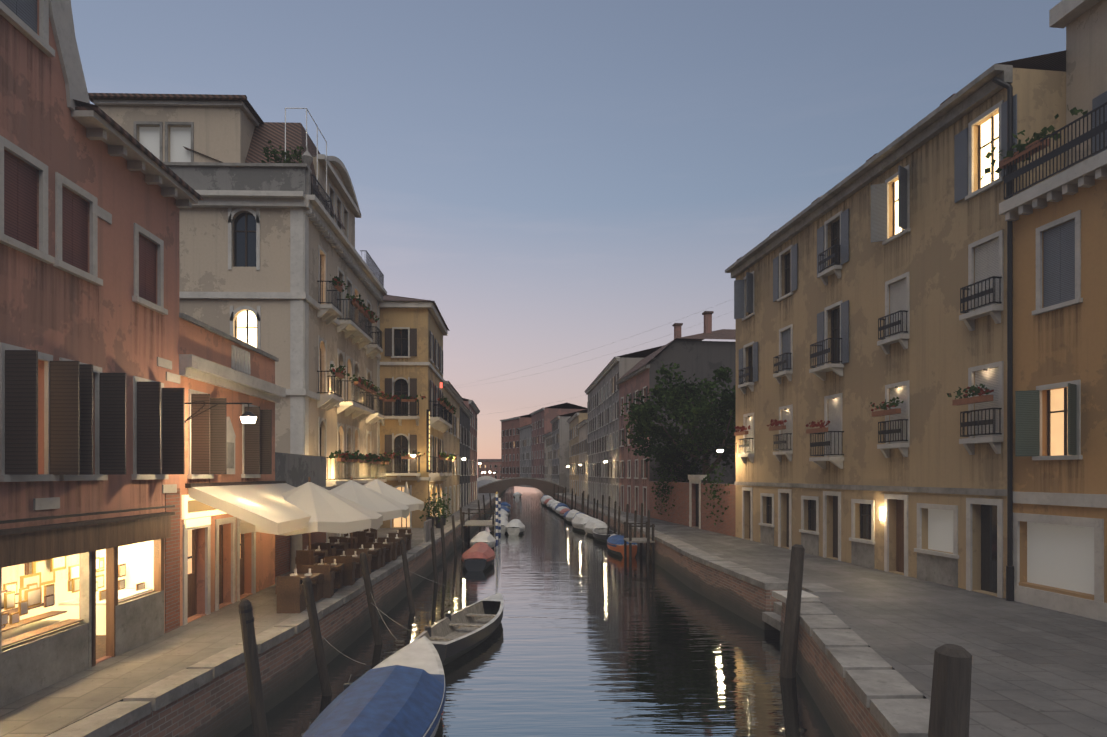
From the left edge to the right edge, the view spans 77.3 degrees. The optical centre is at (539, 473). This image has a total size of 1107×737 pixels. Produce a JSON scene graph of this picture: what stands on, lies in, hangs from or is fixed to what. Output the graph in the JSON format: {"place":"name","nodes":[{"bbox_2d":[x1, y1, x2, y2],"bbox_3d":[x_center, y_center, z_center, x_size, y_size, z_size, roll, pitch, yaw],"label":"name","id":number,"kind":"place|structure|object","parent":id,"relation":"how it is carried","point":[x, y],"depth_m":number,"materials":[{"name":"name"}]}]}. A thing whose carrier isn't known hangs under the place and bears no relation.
{"place":"outdoors","nodes":[
{"label":"outdoors","id":0,"kind":"place"},
{"bbox_2d":[0,479,504,736],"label":"quay ground","id":1,"kind":"structure","parent":0,"point":[158,687],"depth_m":12.64,"materials":[{"name":"stone"}]},
{"bbox_2d":[0,0,202,707],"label":"building","id":2,"kind":"structure","parent":1,"relation":"on","point":[94,198],"depth_m":11.60,"materials":[{"name":"pink paint"}]},
{"bbox_2d":[179,313,285,625],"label":"building","id":3,"kind":"structure","parent":1,"relation":"on","point":[224,561],"depth_m":16.84,"materials":[{"name":"paint"}]},
{"bbox_2d":[185,400,257,422],"bbox_3d":[-6.991,-1.359,15.108,1.630,0.550,0.380,0,0,-1],"label":"wall lamp","id":4,"kind":"object","parent":3,"relation":"attached to","point":[248,417],"depth_m":15.08,"materials":[{"name":"black metal"}]},
{"bbox_2d":[185,481,310,534],"bbox_3d":[-6.887,0.786,18.337,2.000,1.140,6.150,0,0,-1],"label":"awning","id":5,"kind":"object","parent":3,"relation":"attached to","point":[265,505],"depth_m":16.25,"materials":[{"name":"fabric"}]},
{"bbox_2d":[88,93,390,541],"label":"cream palazzo","id":6,"kind":"structure","parent":1,"relation":"on","point":[272,262],"depth_m":28.09,"materials":[{"name":"paint"}]},
{"bbox_2d":[261,140,303,162],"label":"terrace plants","id":7,"kind":"object","parent":6,"relation":"on","point":[283,154],"depth_m":28.03,"materials":[{"name":"green plant"}]},
{"bbox_2d":[275,565,322,612],"bbox_3d":[-6.014,2.866,17.434,0.815,0.900,2.070,0,0,-1],"label":"cafe table","id":8,"kind":"object","parent":1,"relation":"on","point":[289,591],"depth_m":16.44,"materials":[{"name":"wood"}]},
{"bbox_2d":[275,452,335,577],"bbox_3d":[-11.262,1.316,24.203,6.450,4.000,7.000,0,0,-1],"label":"grey annex","id":9,"kind":"object","parent":1,"relation":"on","point":[295,470],"depth_m":23.52,"materials":[{"name":"paint"}]},
{"bbox_2d":[240,477,382,564],"bbox_3d":[-6.465,1.706,19.423,3.795,3.220,3.795,0,0,-1],"label":"umbrella","id":10,"kind":"object","parent":1,"relation":"on","point":[326,510],"depth_m":18.49,"materials":[{"name":"fabric"}]},
{"bbox_2d":[295,544,327,572],"bbox_3d":[-7.556,2.866,22.997,0.800,0.900,2.060,0,0,-5],"label":"cafe table","id":11,"kind":"object","parent":1,"relation":"on","point":[319,552],"depth_m":22.00,"materials":[{"name":"wood"}]},
{"bbox_2d":[309,556,343,597],"bbox_3d":[-5.965,2.866,19.436,0.800,0.900,2.060,0,0,-6],"label":"cafe table","id":12,"kind":"object","parent":1,"relation":"on","point":[332,582],"depth_m":18.79,"materials":[{"name":"fabric"}]},
{"bbox_2d":[315,537,347,555],"bbox_3d":[-7.616,2.866,25.396,0.836,0.900,2.083,0,0,-1],"label":"cafe table","id":13,"kind":"object","parent":1,"relation":"on","point":[337,546],"depth_m":25.89,"materials":[{"name":"wood"}]},
{"bbox_2d":[329,532,357,548],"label":"cafe table","id":14,"kind":"object","parent":1,"relation":"on","point":[355,539],"depth_m":28.29,"materials":[{"name":"wood"}]},
{"bbox_2d":[333,549,362,585],"bbox_3d":[-5.915,2.866,21.438,0.800,0.900,2.060,0,0,-6],"label":"cafe table","id":15,"kind":"object","parent":1,"relation":"on","point":[352,571],"depth_m":20.47,"materials":[{"name":"wood"}]},
{"bbox_2d":[356,528,374,547],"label":"cafe table","id":16,"kind":"object","parent":1,"relation":"on","point":[366,536],"depth_m":29.20,"materials":[{"name":"wood"}]},
{"bbox_2d":[329,476,408,548],"bbox_3d":[-6.586,1.706,24.222,3.795,3.220,3.795,0,0,-1],"label":"umbrella","id":17,"kind":"object","parent":1,"relation":"on","point":[387,508],"depth_m":23.50,"materials":[{"name":"fabric"}]},
{"bbox_2d":[356,543,381,573],"bbox_3d":[-5.866,2.866,23.440,0.810,0.900,2.067,0,0,-1],"label":"cafe table","id":18,"kind":"object","parent":1,"relation":"on","point":[374,561],"depth_m":23.78,"materials":[{"name":"wood"}]},
{"bbox_2d":[367,537,392,566],"bbox_3d":[-5.867,2.866,25.440,0.816,0.900,2.071,0,0,-1],"label":"cafe table","id":19,"kind":"object","parent":1,"relation":"on","point":[386,556],"depth_m":25.55,"materials":[{"name":"wood"}]},
{"bbox_2d":[381,533,402,559],"bbox_3d":[-5.867,2.866,27.441,0.840,0.900,2.085,0,0,-1],"label":"cafe table","id":20,"kind":"object","parent":1,"relation":"on","point":[396,551],"depth_m":26.52,"materials":[{"name":"wood"}]},
{"bbox_2d":[364,476,423,538],"bbox_3d":[-6.857,1.706,29.016,3.795,3.220,3.795,0,0,-1],"label":"umbrella","id":21,"kind":"object","parent":1,"relation":"on","point":[412,503],"depth_m":28.42,"materials":[{"name":"fabric"}]},
{"bbox_2d":[392,529,411,552],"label":"cafe table","id":22,"kind":"object","parent":1,"relation":"on","point":[406,534],"depth_m":29.58,"materials":[{"name":"wood"}]},
{"bbox_2d":[404,481,409,528],"bbox_3d":[-7.913,1.866,41.093,0.400,2.900,0.380,0,0,-1],"label":"patio umbrella","id":23,"kind":"object","parent":1,"relation":"on","point":[406,489],"depth_m":41.02,"materials":[{"name":"white fabric"}]},
{"bbox_2d":[378,295,456,527],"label":"building","id":24,"kind":"structure","parent":1,"relation":"on","point":[414,331],"depth_m":42.41,"materials":[{"name":"paint"}]},
{"bbox_2d":[424,519,431,542],"bbox_3d":[-5.539,2.816,34.251,0.100,1.000,2.200,0,0,-1],"label":"menu board","id":25,"kind":"object","parent":1,"relation":"on","point":[427,530],"depth_m":33.79,"materials":[{"name":"black wood"}]},
{"bbox_2d":[419,493,439,527],"bbox_3d":[-6.654,2.201,41.722,1.294,2.230,1.434,0,0,-1],"label":"plant","id":26,"kind":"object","parent":1,"relation":"on","point":[428,516],"depth_m":41.60,"materials":[{"name":"green plant"}]},
{"bbox_2d":[427,491,449,527],"bbox_3d":[-6.174,2.197,42.211,1.307,2.239,1.318,0,0,24],"label":"potted plant","id":27,"kind":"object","parent":1,"relation":"on","point":[437,518],"depth_m":42.07,"materials":[{"name":"green plant"}]},
{"bbox_2d":[431,490,452,524],"bbox_3d":[-6.270,2.195,44.452,1.349,2.290,1.375,0,0,-1],"label":"potted plant","id":28,"kind":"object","parent":1,"relation":"on","point":[440,514],"depth_m":44.38,"materials":[{"name":"green plant"}]},
{"bbox_2d":[443,380,463,516],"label":"house","id":29,"kind":"structure","parent":1,"relation":"on","point":[451,445],"depth_m":57.41,"materials":[{"name":"paint"}]},
{"bbox_2d":[460,403,473,507],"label":"house","id":30,"kind":"structure","parent":1,"relation":"on","point":[466,415],"depth_m":70.47,"materials":[{"name":"paint"}]},
{"bbox_2d":[462,398,479,501],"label":"house","id":31,"kind":"structure","parent":1,"relation":"on","point":[471,406],"depth_m":84.92,"materials":[{"name":"pink paint"}]},
{"bbox_2d":[477,476,497,480],"bbox_3d":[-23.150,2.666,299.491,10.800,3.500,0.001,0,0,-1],"label":"white bridge","id":32,"kind":"structure","parent":1,"relation":"on","point":[486,477],"depth_m":299.49,"materials":[{"name":"stone"}]},
{"bbox_2d":[478,477,564,498],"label":"bridge","id":33,"kind":"structure","parent":1,"relation":"on","point":[545,487],"depth_m":117.94,"materials":[{"name":"stone"}]},
{"bbox_2d":[45,475,926,736],"bbox_3d":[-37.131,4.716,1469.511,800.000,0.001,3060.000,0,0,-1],"label":"canal water","id":34,"kind":"structure","parent":0,"point":[590,636],"depth_m":17.85,"materials":[{"name":"blue liquid"}]},
{"bbox_2d":[238,599,267,736],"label":"mooring pole","id":35,"kind":"object","parent":34,"relation":"in","point":[257,708],"depth_m":11.49,"materials":[{"name":"brown wood"}]},
{"bbox_2d":[302,576,331,695],"bbox_3d":[-4.557,4.437,14.731,0.240,4.602,1.092,0,0,37],"label":"mooring pole","id":36,"kind":"object","parent":34,"relation":"in","point":[324,680],"depth_m":14.49,"materials":[{"name":"brown wood"}]},
{"bbox_2d":[360,552,382,644],"bbox_3d":[-4.482,4.438,19.134,0.240,4.603,1.137,0,0,41],"label":"mooring pole","id":37,"kind":"object","parent":34,"relation":"in","point":[371,606],"depth_m":18.89,"materials":[{"name":"brown wood"}]},
{"bbox_2d":[302,636,445,736],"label":"covered boat","id":38,"kind":"object","parent":34,"relation":"on","point":[401,692],"depth_m":11.59,"materials":[{"name":"blue fabric"}]},
{"bbox_2d":[301,608,450,736],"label":"boat fenders","id":39,"kind":"object","parent":38,"relation":"hanging from","point":[427,629],"depth_m":18.43,"materials":[{"name":"plastic"}]},
{"bbox_2d":[400,539,414,613],"bbox_3d":[-4.330,4.518,23.426,0.220,4.466,1.712,0,0,-35],"label":"mooring pole","id":40,"kind":"object","parent":34,"relation":"in","point":[407,581],"depth_m":23.64,"materials":[{"name":"brown wood"}]},
{"bbox_2d":[430,527,437,582],"bbox_3d":[-4.493,4.534,29.952,0.200,4.388,0.725,0,0,-41],"label":"mooring pole","id":41,"kind":"object","parent":34,"relation":"in","point":[434,556],"depth_m":30.00,"materials":[{"name":"brown wood"}]},
{"bbox_2d":[440,518,446,570],"bbox_3d":[-4.586,4.434,33.456,0.200,4.587,0.712,0,0,-41],"label":"mooring pole","id":42,"kind":"object","parent":34,"relation":"in","point":[443,546],"depth_m":33.49,"materials":[{"name":"brown wood"}]},
{"bbox_2d":[452,515,456,557],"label":"mooring pole","id":43,"kind":"object","parent":34,"relation":"in","point":[454,539],"depth_m":38.99,"materials":[{"name":"brown wood"}]},
{"bbox_2d":[411,593,503,665],"bbox_3d":[-2.057,4.421,20.016,1.541,0.890,6.416,0,0,7],"label":"rowboat","id":44,"kind":"object","parent":34,"relation":"on","point":[463,631],"depth_m":19.80,"materials":[{"name":"white wood"}]},
{"bbox_2d":[460,507,464,547],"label":"mooring pole","id":45,"kind":"object","parent":34,"relation":"in","point":[462,530],"depth_m":43.98,"materials":[{"name":"brown wood"}]},
{"bbox_2d":[461,542,494,570],"bbox_3d":[-3.193,4.318,36.411,1.733,1.095,6.000,0,0,-1],"label":"covered boat","id":46,"kind":"object","parent":34,"relation":"on","point":[485,551],"depth_m":34.02,"materials":[{"name":"red fabric"}]},
{"bbox_2d":[321,525,618,664],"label":"mooring ropes","id":47,"kind":"object","parent":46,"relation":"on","point":[393,620],"depth_m":17.78,"materials":[{"name":"fabric"}]},
{"bbox_2d":[462,508,495,541],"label":"wooden jetty","id":48,"kind":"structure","parent":34,"relation":"on","point":[469,523],"depth_m":48.81,"materials":[{"name":"brown wood"}]},
{"bbox_2d":[478,500,480,519],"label":"mooring pole","id":49,"kind":"object","parent":34,"relation":"in","point":[479,510],"depth_m":62.03,"materials":[{"name":"brown wood"}]},
{"bbox_2d":[470,531,495,548],"bbox_3d":[-3.583,4.303,43.904,1.631,1.126,5.000,0,0,-1],"label":"boat","id":50,"kind":"object","parent":34,"relation":"on","point":[488,538],"depth_m":42.38,"materials":[{"name":"white fabric"}]},
{"bbox_2d":[483,495,485,519],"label":"mooring pole","id":51,"kind":"object","parent":34,"relation":"in","point":[484,507],"depth_m":69.99,"materials":[{"name":"brown wood"}]},
{"bbox_2d":[478,459,500,478],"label":"house row","id":52,"kind":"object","parent":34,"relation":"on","point":[487,466],"depth_m":419.39,"materials":[{"name":"pink paint"}]},
{"bbox_2d":[495,492,500,542],"bbox_3d":[-2.984,3.216,49.911,0.220,4.000,5.790,0,0,-1],"label":"striped pole","id":53,"kind":"object","parent":34,"relation":"in","point":[498,516],"depth_m":52.63,"materials":[{"name":"blue paint"}]},
{"bbox_2d":[488,517,509,533],"bbox_3d":[-3.300,4.224,56.906,1.842,1.283,6.016,0,0,-1],"label":"white boat","id":54,"kind":"object","parent":34,"relation":"on","point":[504,522],"depth_m":54.45,"materials":[{"name":"white fabric"}]},
{"bbox_2d":[490,512,507,520],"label":"white boat","id":55,"kind":"object","parent":34,"relation":"on","point":[504,516],"depth_m":64.75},
{"bbox_2d":[494,509,508,516],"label":"boat","id":56,"kind":"object","parent":34,"relation":"on","point":[504,512],"depth_m":71.47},
{"bbox_2d":[494,506,509,512],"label":"dark boat","id":57,"kind":"object","parent":34,"relation":"on","point":[506,509],"depth_m":78.60,"materials":[{"name":"blue fabric"}]},
{"bbox_2d":[501,502,510,508],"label":"boat","id":58,"kind":"object","parent":34,"relation":"on","point":[507,505],"depth_m":89.68,"materials":[{"name":"blue fabric"}]},
{"bbox_2d":[505,519,524,534],"bbox_3d":[-1.983,4.278,55.440,1.637,1.176,5.014,0,0,-1],"label":"boat","id":59,"kind":"object","parent":34,"relation":"on","point":[517,526],"depth_m":53.44,"materials":[{"name":"white fabric"}]},
{"bbox_2d":[513,492,521,496],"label":"boat","id":60,"kind":"object","parent":34,"relation":"on","point":[516,494],"depth_m":137.56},
{"bbox_2d":[541,495,552,505],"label":"white boat","id":61,"kind":"object","parent":34,"relation":"on","point":[546,497],"depth_m":101.78,"materials":[{"name":"white fabric"}]},
{"bbox_2d":[546,499,555,508],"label":"boat","id":62,"kind":"object","parent":34,"relation":"on","point":[550,501],"depth_m":93.66,"materials":[{"name":"white fabric"}]},
{"bbox_2d":[550,501,560,509],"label":"boat","id":63,"kind":"object","parent":34,"relation":"on","point":[553,503],"depth_m":88.26,"materials":[{"name":"white fabric"}]},
{"bbox_2d":[555,503,569,511],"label":"boat","id":64,"kind":"object","parent":34,"relation":"on","point":[560,505],"depth_m":81.83,"materials":[{"name":"blue fabric"}]},
{"bbox_2d":[556,506,568,514],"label":"white boat","id":65,"kind":"object","parent":34,"relation":"on","point":[558,509],"depth_m":78.50,"materials":[{"name":"white fabric"}]},
{"bbox_2d":[560,508,569,517],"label":"boat","id":66,"kind":"object","parent":34,"relation":"on","point":[563,511],"depth_m":74.44,"materials":[{"name":"red fabric"}]},
{"bbox_2d":[566,509,578,523],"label":"boat","id":67,"kind":"object","parent":34,"relation":"on","point":[570,514],"depth_m":65.60,"materials":[{"name":"white fabric"}]},
{"bbox_2d":[572,513,592,532],"bbox_3d":[3.776,4.146,58.575,2.078,1.441,7.027,0,0,-1],"label":"white boat","id":68,"kind":"object","parent":34,"relation":"on","point":[579,521],"depth_m":56.57,"materials":[{"name":"white fabric"}]},
{"bbox_2d":[587,494,588,515],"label":"mooring pole","id":69,"kind":"object","parent":34,"relation":"in","point":[588,505],"depth_m":63.20,"materials":[{"name":"brown wood"}]},
{"bbox_2d":[593,498,594,517],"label":"mooring pole","id":70,"kind":"object","parent":34,"relation":"in","point":[594,509],"depth_m":60.21,"materials":[{"name":"brown wood"}]},
{"bbox_2d":[585,518,606,535],"bbox_3d":[4.428,4.199,53.901,1.842,1.333,5.816,0,0,-1],"label":"boat","id":71,"kind":"object","parent":34,"relation":"on","point":[592,524],"depth_m":51.73,"materials":[{"name":"white fabric"}]},
{"bbox_2d":[596,500,597,518],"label":"mooring pole","id":72,"kind":"object","parent":34,"relation":"in","point":[597,510],"depth_m":57.21,"materials":[{"name":"brown wood"}]},
{"bbox_2d":[601,495,603,520],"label":"mooring pole","id":73,"kind":"object","parent":34,"relation":"in","point":[602,507],"depth_m":54.23,"materials":[{"name":"brown wood"}]},
{"bbox_2d":[592,528,617,542],"bbox_3d":[4.703,4.421,49.594,1.744,0.890,5.526,0,0,-1],"label":"dark boat","id":74,"kind":"object","parent":34,"relation":"on","point":[601,537],"depth_m":48.37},
{"bbox_2d":[607,496,609,533],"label":"mooring pole","id":75,"kind":"object","parent":34,"relation":"in","point":[608,528],"depth_m":50.69,"materials":[{"name":"brown wood"}]},
{"bbox_2d":[614,501,615,533],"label":"mooring pole","id":76,"kind":"object","parent":34,"relation":"in","point":[615,517],"depth_m":47.70,"materials":[{"name":"brown wood"}]},
{"bbox_2d":[618,506,620,534],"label":"mooring pole","id":77,"kind":"object","parent":34,"relation":"in","point":[619,508],"depth_m":45.72,"materials":[{"name":"brown wood"}]},
{"bbox_2d":[607,534,636,556],"bbox_3d":[4.887,4.315,41.609,1.637,1.102,5.214,0,0,-1],"label":"boat","id":78,"kind":"object","parent":34,"relation":"on","point":[615,543],"depth_m":39.84,"materials":[{"name":"orange"}]},
{"bbox_2d":[626,504,628,537],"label":"mooring pole","id":79,"kind":"object","parent":34,"relation":"in","point":[627,508],"depth_m":43.24,"materials":[{"name":"brown wood"}]},
{"bbox_2d":[633,510,636,544],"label":"mooring pole","id":80,"kind":"object","parent":34,"relation":"in","point":[635,516],"depth_m":40.44,"materials":[{"name":"brown wood"}]},
{"bbox_2d":[623,522,654,562],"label":"jetty","id":81,"kind":"object","parent":34,"relation":"in","point":[630,540],"depth_m":36.59,"materials":[{"name":"brown wood"}]},
{"bbox_2d":[639,503,642,557],"bbox_3d":[5.684,4.182,38.795,0.180,5.078,0.463,0,0,30],"label":"mooring pole","id":82,"kind":"object","parent":34,"relation":"in","point":[641,534],"depth_m":38.80,"materials":[{"name":"brown wood"}]},
{"bbox_2d":[646,510,649,563],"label":"mooring pole","id":83,"kind":"object","parent":34,"relation":"in","point":[648,540],"depth_m":36.40,"materials":[{"name":"brown wood"}]},
{"bbox_2d":[779,544,804,677],"bbox_3d":[5.819,4.215,16.166,1.228,5.070,0.400,0,0,-43],"label":"mooring pole","id":84,"kind":"object","parent":34,"relation":"in","point":[788,663],"depth_m":16.18,"materials":[{"name":"brown wood"}]},
{"bbox_2d":[928,644,971,736],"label":"mooring pole","id":85,"kind":"object","parent":34,"relation":"in","point":[949,716],"depth_m":7.99,"materials":[{"name":"brown wood"}]},
{"bbox_2d":[71,0,1065,474],"label":"sky","id":86,"kind":"structure","parent":0,"point":[561,179],"materials":[{"name":"blue"}]},
{"bbox_2d":[555,492,1106,736],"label":"quay ground","id":87,"kind":"structure","parent":0,"point":[1037,671],"depth_m":14.20,"materials":[{"name":"stone"}]},
{"bbox_2d":[500,414,531,486],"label":"house","id":88,"kind":"structure","parent":87,"relation":"on","point":[510,449],"depth_m":184.98,"materials":[{"name":"pink paint"}]},
{"bbox_2d":[518,424,531,487],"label":"house","id":89,"kind":"structure","parent":87,"relation":"on","point":[526,451],"depth_m":170.94,"materials":[{"name":"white paint"}]},
{"bbox_2d":[543,432,551,481],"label":"house","id":90,"kind":"structure","parent":87,"relation":"on","point":[547,456],"depth_m":142.88,"materials":[{"name":"beige paint"}]},
{"bbox_2d":[530,403,586,487],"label":"house","id":91,"kind":"structure","parent":87,"relation":"on","point":[542,418],"depth_m":154.31,"materials":[{"name":"pink paint"}]},
{"bbox_2d":[550,409,586,491],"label":"house","id":92,"kind":"structure","parent":87,"relation":"on","point":[560,449],"depth_m":123.22,"materials":[{"name":"white paint"}]},
{"bbox_2d":[567,410,587,495],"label":"house","id":93,"kind":"structure","parent":87,"relation":"on","point":[575,419],"depth_m":108.15,"materials":[{"name":"paint"}]},
{"bbox_2d":[576,419,587,498],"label":"house","id":94,"kind":"structure","parent":87,"relation":"on","point":[582,426],"depth_m":94.05,"materials":[{"name":"beige paint"}]},
{"bbox_2d":[584,345,663,509],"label":"white house","id":95,"kind":"structure","parent":87,"relation":"on","point":[603,427],"depth_m":70.99,"materials":[{"name":"paint"}]},
{"bbox_2d":[616,311,735,516],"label":"pink house","id":96,"kind":"structure","parent":87,"relation":"on","point":[695,354],"depth_m":53.35,"materials":[{"name":"paint"}]},
{"bbox_2d":[621,362,735,482],"bbox_3d":[10.835,-1.932,44.607,11.500,10.496,12.564,0,0,20],"label":"garden tree","id":97,"kind":"object","parent":87,"relation":"on","point":[682,400],"depth_m":43.20,"materials":[{"name":"green plant"}]},
{"bbox_2d":[650,423,715,481],"bbox_3d":[10.256,-0.188,50.051,5.290,7.007,5.083,0,0,43],"label":"bush","id":98,"kind":"object","parent":87,"relation":"on","point":[682,472],"depth_m":49.33,"materials":[{"name":"green plant"}]},
{"bbox_2d":[649,475,735,536],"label":"garden wall","id":99,"kind":"structure","parent":87,"relation":"on","point":[689,509],"depth_m":42.80,"materials":[{"name":"paint"}]},
{"bbox_2d":[651,462,729,524],"bbox_3d":[9.213,1.136,44.028,1.258,3.586,14.455,0,0,-6],"label":"ivy on wall","id":100,"kind":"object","parent":99,"relation":"attached to","point":[664,491],"depth_m":46.19,"materials":[{"name":"green plant"}]},
{"bbox_2d":[762,590,818,630],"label":"water stairs","id":101,"kind":"structure","parent":87,"relation":"on","point":[772,619],"depth_m":19.83,"materials":[{"name":"stone"}]},
{"bbox_2d":[725,50,1065,598],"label":"ochre house","id":102,"kind":"structure","parent":87,"relation":"on","point":[870,305],"depth_m":22.82,"materials":[{"name":"paint"}]},
{"bbox_2d":[447,301,729,414],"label":"overhead wires","id":103,"kind":"object","parent":102,"relation":"attached to","point":[588,360],"depth_m":43.77,"materials":[{"name":"metal"}]},
{"bbox_2d":[717,442,736,452],"bbox_3d":[9.745,-1.359,36.007,1.076,0.550,0.380,0,0,-1],"label":"street lamp","id":104,"kind":"object","parent":102,"relation":"on","point":[719,449],"depth_m":36.04,"materials":[{"name":"black metal"}]},
{"bbox_2d":[992,77,1013,600],"bbox_3d":[12.160,-3.580,18.160,0.485,13.793,0.179,0,0,38],"label":"drainpipe","id":105,"kind":"object","parent":102,"relation":"attached to","point":[1009,566],"depth_m":18.02,"materials":[{"name":"black metal"}]},
{"bbox_2d":[999,0,1106,621],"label":"orange house","id":106,"kind":"structure","parent":87,"relation":"on","point":[1059,220],"depth_m":16.90,"materials":[{"name":"paint"}]},
{"bbox_2d":[981,105,1087,179],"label":"terrace plants","id":107,"kind":"object","parent":106,"relation":"on","point":[1019,146],"depth_m":17.24,"materials":[{"name":"green plant"}]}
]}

